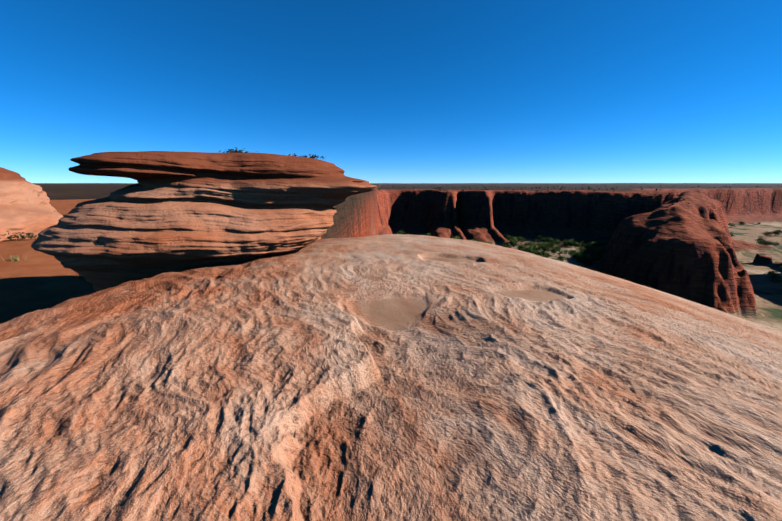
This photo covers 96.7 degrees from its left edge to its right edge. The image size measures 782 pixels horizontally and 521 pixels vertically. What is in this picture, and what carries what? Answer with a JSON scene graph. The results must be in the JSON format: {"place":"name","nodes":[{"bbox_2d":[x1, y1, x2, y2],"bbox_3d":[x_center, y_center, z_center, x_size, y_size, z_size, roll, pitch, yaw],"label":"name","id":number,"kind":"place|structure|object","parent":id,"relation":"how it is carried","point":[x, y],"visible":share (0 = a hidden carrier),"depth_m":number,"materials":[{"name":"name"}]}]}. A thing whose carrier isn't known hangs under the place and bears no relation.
{"place":"outdoors","nodes":[
{"label":"outdoors","id":0,"kind":"place"},
{"bbox_2d":[0,199,781,520],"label":"ground","id":1,"kind":"structure","parent":0,"point":[400,377],"depth_m":2.82,"materials":[{"name":"brown stone"}]},
{"bbox_2d":[1,255,25,261],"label":"grass tuft","id":2,"kind":"object","parent":1,"relation":"on","point":[16,258],"visible":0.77,"depth_m":12.64,"materials":[{"name":"plant"}]},
{"bbox_2d":[3,231,36,240],"bbox_3d":[-17.525,-1.066,16.672,1.285,0.858,1.068,-10,16,-37],"label":"shrub","id":3,"kind":"object","parent":1,"relation":"on","point":[28,235],"visible":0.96,"depth_m":16.42,"materials":[{"name":"green plant"}]},
{"bbox_2d":[0,167,62,241],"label":"boulder","id":4,"kind":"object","parent":1,"relation":"on","point":[26,207],"depth_m":18.37,"materials":[{"name":"stone"}]},
{"bbox_2d":[31,151,376,291],"bbox_3d":[-4.248,-1.006,9.326,7.944,3.618,4.350,-6,14,-24],"label":"rock formation","id":5,"kind":"object","parent":1,"relation":"on","point":[169,211],"visible":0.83,"depth_m":7.61,"materials":[{"name":"stone"}]},
{"bbox_2d":[219,147,247,152],"bbox_3d":[-4.074,-2.771,9.027,0.682,0.277,0.677,0,13,0],"label":"shrub","id":6,"kind":"object","parent":5,"relation":"on","point":[231,151],"visible":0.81,"depth_m":8.92,"materials":[{"name":"green plant"}]},
{"bbox_2d":[305,154,325,157],"bbox_3d":[-2.029,-2.807,9.630,0.611,0.306,0.735,-11,17,-41],"label":"shrub","id":7,"kind":"object","parent":5,"relation":"on","point":[313,156],"visible":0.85,"depth_m":9.53,"materials":[{"name":"green plant"}]},
{"bbox_2d":[0,0,781,182],"label":"sky","id":8,"kind":"structure","parent":0,"point":[388,91],"materials":[{"name":"blue"}]},
{"bbox_2d":[33,183,781,331],"bbox_3d":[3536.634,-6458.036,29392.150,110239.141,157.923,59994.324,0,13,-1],"label":"ground","id":9,"kind":"structure","parent":0,"point":[694,251],"depth_m":759.27,"materials":[{"name":"brown stone"}]},
{"bbox_2d":[502,242,510,247],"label":"cottonwood","id":10,"kind":"object","parent":9,"relation":"on","point":[506,244],"visible":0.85,"depth_m":714.44,"materials":[{"name":"green plant"}]},
{"bbox_2d":[518,237,527,243],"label":"cottonwood","id":11,"kind":"object","parent":9,"relation":"on","point":[521,240],"visible":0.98,"depth_m":777.54,"materials":[{"name":"green plant"}]},
{"bbox_2d":[543,245,550,251],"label":"cottonwood","id":12,"kind":"object","parent":9,"relation":"on","point":[545,248],"visible":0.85,"depth_m":685.64,"materials":[{"name":"green plant"}]},
{"bbox_2d":[554,256,565,261],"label":"cottonwood","id":13,"kind":"object","parent":9,"relation":"on","point":[561,258],"visible":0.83,"depth_m":590.26,"materials":[{"name":"green plant"}]},
{"bbox_2d":[764,271,780,278],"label":"cottonwood","id":14,"kind":"object","parent":9,"relation":"on","point":[771,273],"visible":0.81,"depth_m":496.22,"materials":[{"name":"green plant"}]},
{"bbox_2d":[770,274,781,282],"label":"cottonwood","id":15,"kind":"object","parent":9,"relation":"on","point":[774,276],"visible":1,"depth_m":484.99,"materials":[{"name":"green plant"}]}
]}

